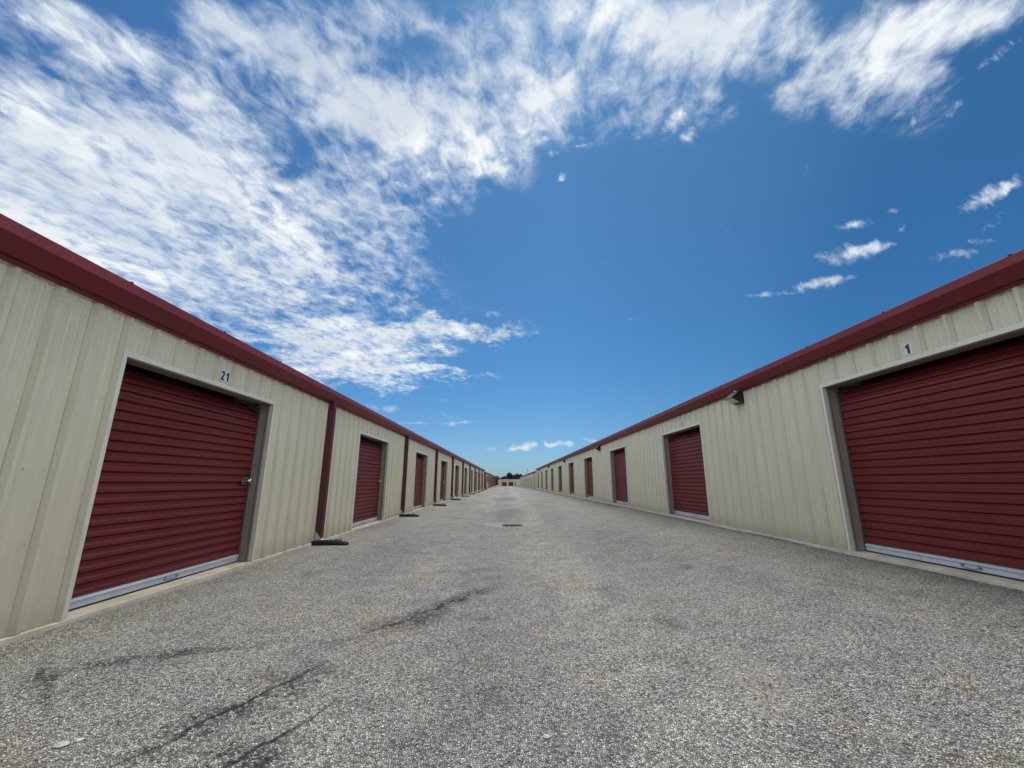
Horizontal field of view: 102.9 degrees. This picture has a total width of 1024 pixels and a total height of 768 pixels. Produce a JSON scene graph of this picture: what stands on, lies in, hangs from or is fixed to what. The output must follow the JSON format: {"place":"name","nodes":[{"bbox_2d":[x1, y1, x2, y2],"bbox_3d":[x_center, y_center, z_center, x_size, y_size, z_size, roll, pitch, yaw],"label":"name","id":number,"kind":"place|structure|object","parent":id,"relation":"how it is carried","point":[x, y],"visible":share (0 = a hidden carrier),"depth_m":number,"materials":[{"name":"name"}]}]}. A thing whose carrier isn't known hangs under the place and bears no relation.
{"place":"outdoors","nodes":[
{"label":"outdoors","id":0,"kind":"place"},
{"bbox_2d":[0,486,1023,767],"bbox_3d":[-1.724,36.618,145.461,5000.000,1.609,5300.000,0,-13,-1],"label":"gravel drive","id":1,"kind":"structure","parent":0,"point":[476,664],"depth_m":2.63,"materials":[{"name":"grey gravel"}]},
{"bbox_2d":[0,213,484,645],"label":"storage building","id":2,"kind":"structure","parent":1,"relation":"on","point":[141,443],"depth_m":4.13,"materials":[{"name":"tan painted corrugated metal"},{"name":"dark red painted metal"}]},
{"bbox_2d":[69,369,256,610],"bbox_3d":[-3.835,1.087,4.668,0.255,2.184,2.387,0,-13,-1],"label":"roll up door","id":3,"kind":"structure","parent":2,"relation":"in","point":[168,505],"depth_m":4.40,"materials":[{"name":"red paint"}]},
{"bbox_2d":[220,369,230,382],"bbox_3d":[-3.580,-0.096,5.096,0.006,0.140,0.170,0,-13,-1],"label":"unit number sign","id":4,"kind":"object","parent":2,"relation":"attached to","point":[224,376],"visible":1,"depth_m":5.10,"materials":[{"name":"white plastic"}]},
{"bbox_2d":[352,438,381,527],"bbox_3d":[-3.905,2.514,10.624,0.255,2.184,2.387,0,-13,-1],"label":"roll up door","id":5,"kind":"structure","parent":2,"relation":"in","point":[369,459],"depth_m":10.77,"materials":[{"name":"red paint"}]},
{"bbox_2d":[413,455,422,508],"bbox_3d":[-3.976,3.942,16.580,0.255,2.184,2.387,0,-13,-1],"label":"roll up door","id":6,"kind":"structure","parent":2,"relation":"in","point":[419,461],"depth_m":16.98,"materials":[{"name":"red paint"}]},
{"bbox_2d":[440,462,443,501],"bbox_3d":[-4.046,5.370,22.536,0.255,2.184,2.387,0,-13,-1],"label":"roll up door","id":7,"kind":"structure","parent":2,"relation":"in","point":[442,466],"depth_m":23.19,"materials":[{"name":"red paint"}]},
{"bbox_2d":[455,468,456,496],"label":"roll up door","id":8,"kind":"structure","parent":2,"relation":"in","point":[455,468],"depth_m":29.20,"materials":[{"name":"red paint"}]},
{"bbox_2d":[311,539,348,545],"bbox_3d":[-3.275,2.850,7.337,0.660,0.120,0.160,0,-13,2],"label":"splash block","id":9,"kind":"object","parent":1,"relation":"on","point":[326,542],"depth_m":7.28,"materials":[{"name":"black plastic"}]},
{"bbox_2d":[399,513,418,516],"bbox_3d":[-3.347,4.273,13.273,0.660,0.120,0.160,-1,-14,6],"label":"splash block","id":10,"kind":"object","parent":1,"relation":"on","point":[408,515],"depth_m":13.21,"materials":[{"name":"black plastic"}]},
{"bbox_2d":[485,472,497,488],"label":"storage building","id":11,"kind":"structure","parent":1,"relation":"on","point":[491,480],"depth_m":85.19,"materials":[{"name":"red metal"}]},
{"bbox_2d":[500,479,516,485],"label":"storage building","id":12,"kind":"structure","parent":1,"relation":"on","point":[507,482],"depth_m":214.90,"materials":[{"name":"beige metal"}]},
{"bbox_2d":[505,472,513,478],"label":"tree","id":13,"kind":"object","parent":1,"relation":"on","point":[509,475],"visible":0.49,"depth_m":266.85,"materials":[{"name":"green plant"}]},
{"bbox_2d":[502,524,522,526],"bbox_3d":[0.017,4.057,11.574,0.586,0.102,0.470,0,-13,-1],"label":"drain grate","id":14,"kind":"object","parent":1,"relation":"on","point":[511,525],"visible":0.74,"depth_m":11.64,"materials":[{"name":"black metal"}]},
{"bbox_2d":[485,521,543,526],"bbox_3d":[0.018,4.020,11.723,1.870,0.097,1.085,0,-13,-1],"label":"drain apron","id":15,"kind":"object","parent":1,"relation":"on","point":[500,524],"visible":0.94,"depth_m":11.71,"materials":[{"name":"concrete"}]},
{"bbox_2d":[520,471,536,488],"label":"storage building","id":16,"kind":"structure","parent":1,"relation":"on","point":[529,481],"depth_m":80.86,"materials":[{"name":"beige metal"}]},
{"bbox_2d":[536,249,1023,590],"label":"storage building","id":17,"kind":"structure","parent":1,"relation":"on","point":[868,438],"depth_m":5.17,"materials":[{"name":"tan painted corrugated metal"},{"name":"dark red painted metal"}]},
{"bbox_2d":[560,467,561,491],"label":"roll up door","id":18,"kind":"structure","parent":17,"relation":"in","point":[561,467],"depth_m":35.23,"materials":[{"name":"red paint"}]},
{"bbox_2d":[571,464,573,494],"bbox_3d":[4.433,6.635,28.602,0.255,2.184,2.387,0,-13,-1],"label":"roll up door","id":19,"kind":"structure","parent":17,"relation":"in","point":[572,468],"depth_m":29.18,"materials":[{"name":"red paint"}]},
{"bbox_2d":[587,459,593,497],"bbox_3d":[4.504,5.184,22.549,0.255,2.184,2.387,0,-13,-1],"label":"roll up door","id":20,"kind":"structure","parent":17,"relation":"in","point":[590,474],"depth_m":22.97,"materials":[{"name":"red paint"}]},
{"bbox_2d":[614,450,627,504],"bbox_3d":[4.575,3.733,16.496,0.255,2.184,2.387,0,-13,-1],"label":"roll up door","id":21,"kind":"structure","parent":17,"relation":"in","point":[620,460],"depth_m":16.77,"materials":[{"name":"red paint"}]},
{"bbox_2d":[669,429,709,520],"bbox_3d":[4.647,2.282,10.443,0.255,2.184,2.387,0,-13,-1],"label":"roll up door","id":22,"kind":"structure","parent":17,"relation":"in","point":[689,483],"depth_m":10.50,"materials":[{"name":"red paint"}]},
{"bbox_2d":[724,390,743,404],"bbox_3d":[4.283,0.257,7.877,0.243,0.262,0.268,0,-13,-1],"label":"wall light","id":23,"kind":"object","parent":17,"relation":"attached to","point":[735,398],"visible":1,"depth_m":7.77,"materials":[{"name":"brown metal"}]},
{"bbox_2d":[903,342,912,355],"bbox_3d":[4.469,-0.396,4.605,0.006,0.140,0.084,0,-13,-1],"label":"unit number sign","id":24,"kind":"object","parent":17,"relation":"attached to","point":[907,348],"visible":1,"depth_m":4.60,"materials":[{"name":"white plastic"}]},
{"bbox_2d":[840,340,1023,580],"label":"roll up door","id":25,"kind":"structure","parent":17,"relation":"in","point":[936,451],"depth_m":4.35,"materials":[{"name":"red paint"}]},
{"bbox_2d":[0,0,1023,477],"label":"sky","id":26,"kind":"structure","parent":0,"point":[517,235],"materials":[{"name":"blue"}]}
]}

